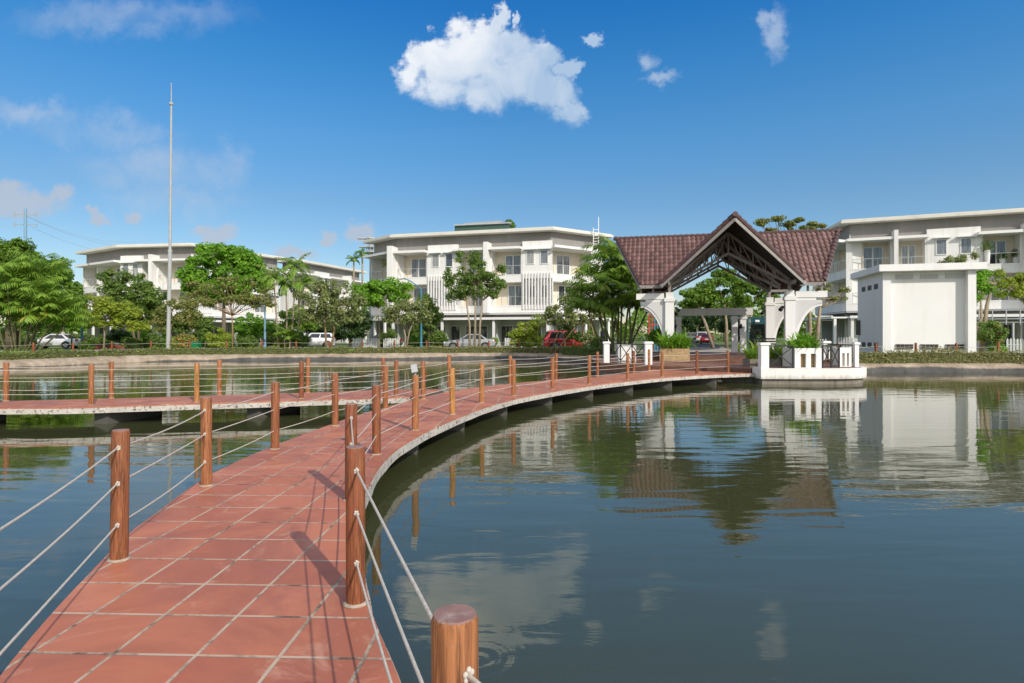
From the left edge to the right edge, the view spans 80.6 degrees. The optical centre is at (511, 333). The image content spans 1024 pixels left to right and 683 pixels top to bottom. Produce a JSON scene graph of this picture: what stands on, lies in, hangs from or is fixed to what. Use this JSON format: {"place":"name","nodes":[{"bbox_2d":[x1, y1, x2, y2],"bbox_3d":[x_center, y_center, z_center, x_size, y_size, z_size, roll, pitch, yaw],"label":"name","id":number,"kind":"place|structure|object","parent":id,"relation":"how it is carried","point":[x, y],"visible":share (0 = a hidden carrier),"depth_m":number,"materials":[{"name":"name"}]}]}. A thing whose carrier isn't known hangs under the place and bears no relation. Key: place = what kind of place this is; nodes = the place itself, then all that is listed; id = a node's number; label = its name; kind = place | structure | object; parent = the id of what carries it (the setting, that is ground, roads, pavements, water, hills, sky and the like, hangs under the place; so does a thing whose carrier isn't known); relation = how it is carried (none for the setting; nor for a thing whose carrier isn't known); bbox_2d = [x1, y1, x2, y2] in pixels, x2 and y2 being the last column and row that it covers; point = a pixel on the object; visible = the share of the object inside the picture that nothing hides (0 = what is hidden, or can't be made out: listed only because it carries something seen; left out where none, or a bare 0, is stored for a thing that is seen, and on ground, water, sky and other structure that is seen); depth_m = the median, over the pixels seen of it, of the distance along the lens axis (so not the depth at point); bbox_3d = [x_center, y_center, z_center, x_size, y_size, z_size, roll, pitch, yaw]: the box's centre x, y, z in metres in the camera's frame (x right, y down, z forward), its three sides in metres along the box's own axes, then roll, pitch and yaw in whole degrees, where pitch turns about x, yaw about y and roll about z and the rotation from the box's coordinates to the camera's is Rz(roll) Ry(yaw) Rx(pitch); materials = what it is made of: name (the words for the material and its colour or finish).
{"place":"outdoors","nodes":[
{"label":"outdoors","id":0,"kind":"place"},
{"bbox_2d":[74,243,286,344],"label":"row house","id":1,"kind":"structure","parent":0,"point":[150,261],"depth_m":73.09,"materials":[{"name":"white paint"}]},
{"bbox_2d":[277,259,366,342],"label":"row house","id":2,"kind":"structure","parent":0,"point":[339,274],"depth_m":91.61,"materials":[{"name":"white paint"}]},
{"bbox_2d":[0,334,1022,355],"bbox_3d":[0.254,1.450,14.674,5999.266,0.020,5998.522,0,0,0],"label":"ground","id":3,"kind":"structure","parent":0,"point":[720,343],"depth_m":75.47,"materials":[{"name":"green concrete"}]},
{"bbox_2d":[0,237,87,351],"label":"tree","id":4,"kind":"object","parent":3,"relation":"on","point":[17,244],"visible":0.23,"depth_m":46.62,"materials":[{"name":"green plant"}]},
{"bbox_2d":[0,250,98,351],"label":"palm tree","id":5,"kind":"object","parent":3,"relation":"on","point":[33,291],"visible":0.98,"depth_m":39.28,"materials":[{"name":"green plant"}]},
{"bbox_2d":[37,334,84,348],"bbox_3d":[-45.326,0.723,60.000,4.632,1.483,2.100,0,0,-8],"label":"parked car","id":6,"kind":"object","parent":3,"relation":"on","point":[62,340],"visible":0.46,"depth_m":59.32,"materials":[{"name":"white paint"}]},
{"bbox_2d":[4,209,146,248],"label":"utility pole","id":7,"kind":"object","parent":3,"relation":"on","point":[25,214],"visible":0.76,"depth_m":124.92,"materials":[{"name":"grey metal"}]},
{"bbox_2d":[71,293,150,350],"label":"tree","id":8,"kind":"object","parent":3,"relation":"on","point":[120,314],"visible":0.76,"depth_m":48.62,"materials":[{"name":"green plant"}]},
{"bbox_2d":[103,328,132,344],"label":"shrub","id":9,"kind":"object","parent":3,"relation":"on","point":[114,335],"visible":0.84,"depth_m":59.72,"materials":[{"name":"green plant"}]},
{"bbox_2d":[120,337,144,348],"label":"shrub","id":10,"kind":"object","parent":3,"relation":"on","point":[134,343],"visible":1,"depth_m":50.79,"materials":[{"name":"green plant"}]},
{"bbox_2d":[93,268,174,349],"bbox_3d":[-33.631,-2.153,54.143,7.118,7.450,3.734,0,0,0],"label":"tree","id":11,"kind":"object","parent":3,"relation":"on","point":[148,299],"visible":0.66,"depth_m":53.38,"materials":[{"name":"green plant"}]},
{"bbox_2d":[146,334,164,347],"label":"shrub","id":12,"kind":"object","parent":3,"relation":"on","point":[156,339],"visible":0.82,"depth_m":51.70,"materials":[{"name":"green plant"}]},
{"bbox_2d":[166,83,173,349],"bbox_3d":[-26.618,-9.039,47.000,0.573,20.963,0.340,0,0,0],"label":"lightning mast","id":13,"kind":"object","parent":3,"relation":"on","point":[168,321],"visible":0.95,"depth_m":46.92,"materials":[{"name":"metal"}]},
{"bbox_2d":[148,296,203,347],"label":"tree","id":14,"kind":"object","parent":3,"relation":"on","point":[189,306],"visible":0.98,"depth_m":47.21,"materials":[{"name":"green plant"}]},
{"bbox_2d":[169,333,197,348],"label":"shrub","id":15,"kind":"object","parent":3,"relation":"on","point":[181,339],"visible":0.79,"depth_m":45.96,"materials":[{"name":"green plant"}]},
{"bbox_2d":[171,309,205,334],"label":"tree","id":16,"kind":"object","parent":3,"relation":"on","point":[178,328],"visible":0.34,"depth_m":56.58,"materials":[{"name":"green plant"}]},
{"bbox_2d":[193,316,216,348],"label":"tree","id":17,"kind":"object","parent":3,"relation":"on","point":[202,327],"visible":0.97,"depth_m":47.64,"materials":[{"name":"green plant"}]},
{"bbox_2d":[203,327,231,348],"bbox_3d":[-22.604,0.501,46.497,2.060,2.084,1.608,0,0,-27],"label":"shrub","id":18,"kind":"object","parent":3,"relation":"on","point":[218,340],"visible":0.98,"depth_m":46.24,"materials":[{"name":"green plant"}]},
{"bbox_2d":[174,241,273,333],"bbox_3d":[-28.643,-3.806,59.995,9.856,10.701,5.761,0,0,0],"label":"tree","id":19,"kind":"object","parent":3,"relation":"on","point":[238,261],"visible":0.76,"depth_m":58.91,"materials":[{"name":"green plant"}]},
{"bbox_2d":[180,276,277,346],"bbox_3d":[-22.819,-1.571,48.686,8.054,6.225,2.910,0,0,0],"label":"tree","id":20,"kind":"object","parent":3,"relation":"on","point":[245,299],"visible":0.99,"depth_m":48.38,"materials":[{"name":"green plant"}]},
{"bbox_2d":[234,334,258,347],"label":"shrub","id":21,"kind":"object","parent":3,"relation":"on","point":[249,341],"visible":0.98,"depth_m":49.76,"materials":[{"name":"green plant"}]},
{"bbox_2d":[233,312,275,337],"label":"tree","id":22,"kind":"object","parent":3,"relation":"on","point":[247,328],"visible":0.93,"depth_m":57.13,"materials":[{"name":"green plant"}]},
{"bbox_2d":[252,264,292,348],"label":"palm tree","id":23,"kind":"object","parent":3,"relation":"on","point":[265,276],"visible":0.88,"depth_m":50.45,"materials":[{"name":"green plant"}]},
{"bbox_2d":[266,270,299,347],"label":"palm tree","id":24,"kind":"object","parent":3,"relation":"on","point":[283,291],"visible":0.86,"depth_m":50.78,"materials":[{"name":"green plant"}]},
{"bbox_2d":[273,324,301,347],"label":"palm tree","id":25,"kind":"object","parent":3,"relation":"on","point":[287,333],"visible":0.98,"depth_m":49.87,"materials":[{"name":"green plant"}]},
{"bbox_2d":[273,252,310,348],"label":"palm tree","id":26,"kind":"object","parent":3,"relation":"on","point":[295,268],"visible":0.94,"depth_m":51.24,"materials":[{"name":"green plant"}]},
{"bbox_2d":[277,304,318,331],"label":"tree","id":27,"kind":"object","parent":3,"relation":"on","point":[302,327],"visible":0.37,"depth_m":56.61,"materials":[{"name":"green plant"}]},
{"bbox_2d":[290,331,311,348],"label":"shrub","id":28,"kind":"object","parent":3,"relation":"on","point":[306,340],"visible":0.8,"depth_m":51.34,"materials":[{"name":"green plant"}]},
{"bbox_2d":[287,274,315,329],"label":"palm tree","id":29,"kind":"object","parent":3,"relation":"on","point":[300,285],"visible":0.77,"depth_m":51.62,"materials":[{"name":"green plant"}]},
{"bbox_2d":[20,340,586,351],"bbox_3d":[-15.219,1.043,41.836,40.636,1.105,10.772,0,0,-19],"label":"rope fence","id":30,"kind":"object","parent":3,"relation":"on","point":[329,342],"visible":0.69,"depth_m":45.40,"materials":[{"name":"red wood"}]},
{"bbox_2d":[291,277,368,347],"bbox_3d":[-14.532,-1.520,48.459,6.121,6.153,2.987,0,0,0],"label":"tree","id":31,"kind":"object","parent":3,"relation":"on","point":[325,293],"visible":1,"depth_m":48.20,"materials":[{"name":"green plant"}]},
{"bbox_2d":[326,310,374,347],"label":"tree","id":32,"kind":"object","parent":3,"relation":"on","point":[354,330],"visible":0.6,"depth_m":60.55,"materials":[{"name":"green plant"}]},
{"bbox_2d":[357,237,374,338],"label":"lamp mast","id":33,"kind":"object","parent":3,"relation":"on","point":[371,330],"visible":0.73,"depth_m":71.78,"materials":[{"name":"metal"}]},
{"bbox_2d":[348,276,414,346],"bbox_3d":[-11.077,-1.730,51.528,5.696,6.542,2.967,0,0,0],"label":"tree","id":34,"kind":"object","parent":3,"relation":"on","point":[375,291],"visible":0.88,"depth_m":51.13,"materials":[{"name":"green plant"}]},
{"bbox_2d":[380,296,435,345],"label":"tree","id":35,"kind":"object","parent":3,"relation":"on","point":[393,313],"visible":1,"depth_m":49.72,"materials":[{"name":"green plant"}]},
{"bbox_2d":[0,285,816,340],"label":"distant trees","id":36,"kind":"object","parent":3,"relation":"on","point":[640,314],"visible":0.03,"depth_m":126.56,"materials":[{"name":"green plant"}]},
{"bbox_2d":[412,293,446,346],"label":"tree","id":37,"kind":"object","parent":3,"relation":"on","point":[439,336],"visible":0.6,"depth_m":54.21,"materials":[{"name":"green plant"}]},
{"bbox_2d":[442,249,508,347],"bbox_3d":[-3.106,-2.866,51.575,5.723,8.820,2.807,0,0,0],"label":"tree","id":38,"kind":"object","parent":3,"relation":"on","point":[469,279],"visible":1,"depth_m":51.34,"materials":[{"name":"green plant"}]},
{"bbox_2d":[363,226,612,347],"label":"row house","id":39,"kind":"structure","parent":3,"relation":"on","point":[541,263],"depth_m":63.08,"materials":[{"name":"white paint"}]},
{"bbox_2d":[411,258,426,276],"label":"balcony door","id":40,"kind":"structure","parent":39,"relation":"in","point":[419,262],"depth_m":65.69,"materials":[{"name":"glass"}]},
{"bbox_2d":[465,325,487,338],"bbox_3d":[-3.769,0.240,64.302,2.518,2.300,0.080,0,0,16],"label":"ground door","id":41,"kind":"structure","parent":39,"relation":"in","point":[484,328],"depth_m":64.24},
{"bbox_2d":[454,221,511,230],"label":"roof shed","id":42,"kind":"structure","parent":39,"relation":"on","point":[488,225],"depth_m":65.62,"materials":[{"name":"metal"}]},
{"bbox_2d":[505,255,520,274],"bbox_3d":[0.120,-7.105,62.856,1.698,2.210,0.080,0,0,16],"label":"balcony door","id":43,"kind":"structure","parent":39,"relation":"in","point":[509,259],"depth_m":62.81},
{"bbox_2d":[501,325,525,345],"bbox_3d":[0.125,0.240,63.213,2.717,2.300,0.080,0,0,16],"label":"ground door","id":44,"kind":"structure","parent":39,"relation":"in","point":[505,329],"depth_m":63.44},
{"bbox_2d":[508,285,520,304],"bbox_3d":[0.360,-3.945,62.788,1.598,2.230,0.080,0,0,16],"label":"balcony door","id":45,"kind":"structure","parent":39,"relation":"in","point":[513,290],"depth_m":62.81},
{"bbox_2d":[556,254,569,274],"bbox_3d":[5.295,-7.105,62.943,1.900,2.210,0.080,0,0,-36],"label":"balcony door","id":46,"kind":"structure","parent":39,"relation":"in","point":[561,260],"depth_m":62.95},
{"bbox_2d":[506,314,543,347],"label":"tree","id":47,"kind":"object","parent":3,"relation":"on","point":[533,328],"visible":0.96,"depth_m":48.76,"materials":[{"name":"green plant"}]},
{"bbox_2d":[542,330,589,347],"bbox_3d":[4.876,0.592,50.500,4.682,1.759,2.200,0,0,-4],"label":"parked car","id":48,"kind":"object","parent":3,"relation":"on","point":[550,335],"visible":0.3,"depth_m":49.59,"materials":[{"name":"red paint"}]},
{"bbox_2d":[557,324,581,345],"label":"tree","id":49,"kind":"object","parent":3,"relation":"on","point":[574,335],"visible":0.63,"depth_m":46.35,"materials":[{"name":"green plant"}]},
{"bbox_2d":[537,293,609,353],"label":"tree","id":50,"kind":"object","parent":3,"relation":"on","point":[551,311],"visible":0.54,"depth_m":45.27,"materials":[{"name":"green plant"}]},
{"bbox_2d":[562,234,678,355],"bbox_3d":[6.695,-2.256,37.643,7.420,7.667,5.685,0,0,0],"label":"tree","id":51,"kind":"object","parent":3,"relation":"on","point":[615,273],"visible":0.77,"depth_m":36.86,"materials":[{"name":"green plant"}]},
{"bbox_2d":[674,315,711,334],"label":"tree","id":52,"kind":"object","parent":3,"relation":"on","point":[690,320],"visible":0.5,"depth_m":77.46,"materials":[{"name":"green plant"}]},
{"bbox_2d":[658,314,783,341],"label":"tree","id":53,"kind":"object","parent":3,"relation":"on","point":[710,324],"visible":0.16,"depth_m":107.66,"materials":[{"name":"green plant"}]},
{"bbox_2d":[586,355,866,383],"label":"terrace","id":54,"kind":"structure","parent":3,"relation":"on","point":[823,375],"depth_m":23.53,"materials":[{"name":"tile"}]},
{"bbox_2d":[615,344,635,362],"bbox_3d":[5.350,0.897,28.400,0.930,0.885,0.680,0,0,0],"label":"panel planter","id":55,"kind":"object","parent":54,"relation":"on","point":[626,347],"visible":0.36,"depth_m":28.10,"materials":[{"name":"grey paint"}]},
{"bbox_2d":[610,343,643,363],"bbox_3d":[5.200,0.877,27.500,0.070,0.885,2.035,0,0,-40],"label":"railing","id":56,"kind":"object","parent":54,"relation":"on","point":[631,347],"visible":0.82,"depth_m":27.35,"materials":[{"name":"black metal"}]},
{"bbox_2d":[674,308,752,351],"bbox_3d":[12.442,-0.080,37.515,4.680,3.040,1.016,0,0,21],"label":"gate portal","id":57,"kind":"object","parent":54,"relation":"on","point":[717,311],"visible":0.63,"depth_m":37.12,"materials":[{"name":"white paint"}]},
{"bbox_2d":[613,211,841,349],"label":"entrance pavilion","id":58,"kind":"structure","parent":54,"relation":"on","point":[788,264],"depth_m":30.09,"materials":[{"name":"brown tile"}]},
{"bbox_2d":[636,352,832,364],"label":"entrance steps","id":59,"kind":"structure","parent":54,"relation":"on","point":[719,357],"depth_m":28.43,"materials":[{"name":"brown tile"}]},
{"bbox_2d":[660,348,689,360],"bbox_3d":[7.650,0.998,28.450,1.350,0.685,0.900,0,0,14],"label":"stone planter","id":60,"kind":"object","parent":59,"relation":"on","point":[684,353],"visible":0.61,"depth_m":28.00,"materials":[{"name":"stone"}]},
{"bbox_2d":[653,329,701,348],"bbox_3d":[7.602,0.198,28.393,2.669,1.009,2.171,0,0,-8],"label":"strappy plant","id":61,"kind":"object","parent":60,"relation":"on","point":[673,341],"visible":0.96,"depth_m":28.06,"materials":[{"name":"green plant"}]},
{"bbox_2d":[742,358,782,366],"bbox_3d":[10.500,1.180,24.900,1.700,0.310,0.800,0,0,0],"label":"planter box","id":62,"kind":"object","parent":54,"relation":"on","point":[754,362],"visible":0.43,"depth_m":24.50,"materials":[{"name":"concrete"}]},
{"bbox_2d":[736,339,786,358],"bbox_3d":[10.486,0.579,24.902,2.643,0.947,2.109,0,0,0],"label":"strappy plant","id":63,"kind":"object","parent":62,"relation":"in","point":[751,353],"visible":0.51,"depth_m":24.75,"materials":[{"name":"green plant"}]},
{"bbox_2d":[756,343,770,367],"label":"gate pillar","id":64,"kind":"structure","parent":54,"relation":"on","point":[763,355],"depth_m":23.27,"materials":[{"name":"white paint"}]},
{"bbox_2d":[769,345,793,367],"bbox_3d":[10.415,0.877,23.420,0.975,0.885,0.070,0,0,0],"label":"railing","id":65,"kind":"object","parent":54,"relation":"on","point":[792,347],"visible":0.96,"depth_m":23.40,"materials":[{"name":"black metal"}]},
{"bbox_2d":[783,348,821,367],"bbox_3d":[11.441,0.933,23.865,1.079,0.770,1.030,0,0,0],"label":"slotted planter","id":66,"kind":"object","parent":54,"relation":"on","point":[807,357],"visible":0.91,"depth_m":23.38,"materials":[{"name":"white paint"}]},
{"bbox_2d":[776,330,829,347],"bbox_3d":[11.361,0.215,23.828,2.063,0.854,2.040,0,0,0],"label":"strappy plant","id":67,"kind":"object","parent":66,"relation":"in","point":[800,341],"visible":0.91,"depth_m":23.57,"materials":[{"name":"green plant"}]},
{"bbox_2d":[822,345,839,367],"bbox_3d":[12.550,0.877,23.775,1.255,0.885,0.070,0,0,-33],"label":"railing","id":68,"kind":"object","parent":54,"relation":"on","point":[831,360],"visible":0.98,"depth_m":23.77,"materials":[{"name":"black metal"}]},
{"bbox_2d":[833,347,850,366],"bbox_3d":[13.333,0.933,24.415,0.614,0.770,0.350,0,0,-19],"label":"slotted planter","id":69,"kind":"object","parent":54,"relation":"on","point":[845,356],"visible":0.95,"depth_m":24.30,"materials":[{"name":"white paint"}]},
{"bbox_2d":[851,342,860,366],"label":"gate pillar","id":70,"kind":"structure","parent":54,"relation":"on","point":[855,354],"depth_m":24.52,"materials":[{"name":"white paint"}]},
{"bbox_2d":[678,267,780,347],"bbox_3d":[22.284,-2.699,61.992,10.640,8.595,4.515,0,0,0],"label":"tree","id":71,"kind":"object","parent":3,"relation":"on","point":[699,295],"visible":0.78,"depth_m":61.43,"materials":[{"name":"green plant"}]},
{"bbox_2d":[715,318,764,340],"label":"tree","id":72,"kind":"object","parent":3,"relation":"on","point":[721,326],"visible":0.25,"depth_m":73.70,"materials":[{"name":"green plant"}]},
{"bbox_2d":[753,215,827,230],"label":"tree","id":73,"kind":"object","parent":3,"relation":"on","point":[762,223],"visible":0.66,"depth_m":46.85,"materials":[{"name":"green plant"}]},
{"bbox_2d":[808,282,851,346],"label":"tree","id":74,"kind":"object","parent":3,"relation":"on","point":[833,299],"visible":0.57,"depth_m":32.93,"materials":[{"name":"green plant"}]},
{"bbox_2d":[850,262,987,352],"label":"utility building","id":75,"kind":"structure","parent":3,"relation":"on","point":[924,306],"depth_m":34.62,"materials":[{"name":"paint"}]},
{"bbox_2d":[976,269,997,351],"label":"tree","id":76,"kind":"object","parent":3,"relation":"on","point":[988,287],"visible":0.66,"depth_m":36.71,"materials":[{"name":"green plant"}]},
{"bbox_2d":[976,320,1009,349],"bbox_3d":[28.674,0.351,36.008,1.827,2.382,1.662,0,0,17],"label":"shrub","id":77,"kind":"object","parent":3,"relation":"on","point":[996,333],"visible":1,"depth_m":35.75,"materials":[{"name":"green plant"}]},
{"bbox_2d":[976,309,1023,350],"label":"pergola","id":78,"kind":"object","parent":3,"relation":"on","point":[1006,319],"visible":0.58,"depth_m":41.90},
{"bbox_2d":[989,268,1023,303],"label":"tree","id":79,"kind":"object","parent":3,"relation":"on","point":[1016,291],"visible":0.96,"depth_m":37.41,"materials":[{"name":"green plant"}]},
{"bbox_2d":[0,359,1023,682],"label":"pond water","id":80,"kind":"structure","parent":0,"point":[870,529],"depth_m":6.42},
{"bbox_2d":[0,389,443,423],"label":"side footbridge","id":81,"kind":"object","parent":80,"relation":"in","point":[110,411],"visible":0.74,"depth_m":13.81,"materials":[{"name":"concrete"}]},
{"bbox_2d":[0,358,384,401],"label":"rope railing","id":82,"kind":"object","parent":81,"relation":"on","point":[6,390],"visible":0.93,"depth_m":14.85,"materials":[{"name":"brown wood"}]},
{"bbox_2d":[0,360,397,405],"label":"rope railing","id":83,"kind":"object","parent":81,"relation":"on","point":[196,368],"visible":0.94,"depth_m":13.55,"materials":[{"name":"brown wood"}]},
{"bbox_2d":[0,370,754,682],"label":"curved footbridge","id":84,"kind":"object","parent":80,"relation":"in","point":[235,572],"visible":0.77,"depth_m":3.77,"materials":[{"name":"tile"}]},
{"bbox_2d":[0,349,650,655],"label":"rope railing","id":85,"kind":"object","parent":84,"relation":"on","point":[118,491],"visible":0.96,"depth_m":4.55,"materials":[{"name":"brown wood"}]},
{"bbox_2d":[343,350,729,682],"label":"rope railing","id":86,"kind":"object","parent":84,"relation":"on","point":[454,643],"visible":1,"depth_m":3.40,"materials":[{"name":"brown wood"}]},
{"bbox_2d":[0,353,1023,372],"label":"pond bank","id":87,"kind":"structure","parent":0,"point":[945,368],"depth_m":41.72,"materials":[{"name":"concrete"}]},
{"bbox_2d":[0,347,95,359],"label":"hedge","id":88,"kind":"object","parent":87,"relation":"on","point":[39,354],"visible":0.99,"depth_m":36.79,"materials":[{"name":"green plant"}]},
{"bbox_2d":[98,346,347,355],"bbox_3d":[-20.415,1.193,44.051,16.319,0.726,2.863,0,0,-21],"label":"hedge","id":89,"kind":"object","parent":87,"relation":"on","point":[202,351],"visible":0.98,"depth_m":44.24,"materials":[{"name":"green plant"}]},
{"bbox_2d":[354,345,569,353],"bbox_3d":[-3.208,1.186,46.548,17.622,0.746,4.007,0,0,8],"label":"hedge","id":90,"kind":"object","parent":87,"relation":"on","point":[471,349],"visible":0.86,"depth_m":46.97,"materials":[{"name":"green plant"}]},
{"bbox_2d":[561,343,601,355],"bbox_3d":[5.051,1.092,41.735,1.380,0.923,6.559,0,0,-15],"label":"hedge","id":91,"kind":"object","parent":87,"relation":"on","point":[579,349],"visible":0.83,"depth_m":42.09,"materials":[{"name":"green plant"}]},
{"bbox_2d":[832,346,1023,363],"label":"hedge","id":92,"kind":"object","parent":87,"relation":"on","point":[943,356],"visible":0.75,"depth_m":30.86,"materials":[{"name":"green plant"}]},
{"bbox_2d":[0,0,1023,333],"label":"sky","id":93,"kind":"structure","parent":0,"point":[300,127],"materials":[{"name":"blue"}]},
{"bbox_2d":[653,342,720,349],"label":"side road","id":94,"kind":"structure","parent":0,"point":[704,346],"depth_m":68.58,"materials":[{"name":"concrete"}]},
{"bbox_2d":[708,347,730,350],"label":"driveway","id":95,"kind":"structure","parent":0,"point":[723,348],"depth_m":55.56,"materials":[{"name":"concrete"}]},
{"bbox_2d":[747,317,764,350],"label":"lattice gate","id":96,"kind":"structure","parent":95,"relation":"on","point":[758,320],"depth_m":37.78,"materials":[{"name":"metal"}]},
{"bbox_2d":[804,208,1023,350],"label":"row house","id":97,"kind":"structure","parent":0,"point":[864,243],"depth_m":54.22,"materials":[{"name":"white paint"}]},
{"bbox_2d":[863,246,882,268],"bbox_3d":[34.000,-7.105,56.956,1.656,2.210,0.080,0,0,24],"label":"balcony door","id":98,"kind":"structure","parent":97,"relation":"in","point":[868,252],"depth_m":56.92,"materials":[{"name":"glass"}]},
{"bbox_2d":[901,245,915,263],"bbox_3d":[36.615,-7.105,55.818,1.169,2.210,0.080,0,0,24],"label":"balcony door","id":99,"kind":"structure","parent":97,"relation":"in","point":[907,251],"depth_m":55.78,"materials":[{"name":"glass"}]},
{"bbox_2d":[932,236,951,254],"bbox_3d":[38.021,-7.785,53.450,1.340,1.550,0.440,0,0,24],"label":"window","id":100,"kind":"structure","parent":97,"relation":"in","point":[941,244],"depth_m":53.61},
{"bbox_2d":[936,251,979,262],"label":"shrub","id":101,"kind":"object","parent":97,"relation":"on","point":[964,259],"visible":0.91,"depth_m":49.78,"materials":[{"name":"green plant"}]},
{"bbox_2d":[957,235,976,253],"bbox_3d":[39.672,-7.785,52.731,1.340,1.550,0.440,0,0,24],"label":"window","id":102,"kind":"structure","parent":97,"relation":"in","point":[965,243],"depth_m":52.88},
{"bbox_2d":[986,240,1005,263],"bbox_3d":[42.626,-7.105,53.201,1.435,2.210,0.080,0,0,24],"label":"balcony door","id":103,"kind":"structure","parent":97,"relation":"in","point":[1000,246],"depth_m":53.16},
{"label":"road","id":104,"kind":"structure","parent":0,"visible":0},
{"bbox_2d":[292,333,335,348],"bbox_3d":[-18.402,0.677,56.001,3.936,1.589,2.100,0,0,-20],"label":"parked car","id":105,"kind":"object","parent":104,"relation":"on","point":[317,339],"visible":0.31,"depth_m":55.43,"materials":[{"name":"white paint"}]},
{"bbox_2d":[353,338,377,348],"bbox_3d":[-13.605,0.892,56.232,2.602,1.096,0.065,0,0,12],"label":"picket fence","id":106,"kind":"object","parent":104,"relation":"on","point":[369,341],"visible":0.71,"depth_m":56.23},
{"bbox_2d":[443,334,495,347],"bbox_3d":[-3.869,0.723,55.200,4.781,1.483,2.100,0,0,-2],"label":"parked car","id":107,"kind":"object","parent":104,"relation":"on","point":[464,339],"visible":0.69,"depth_m":54.36,"materials":[{"name":"silver paint"}]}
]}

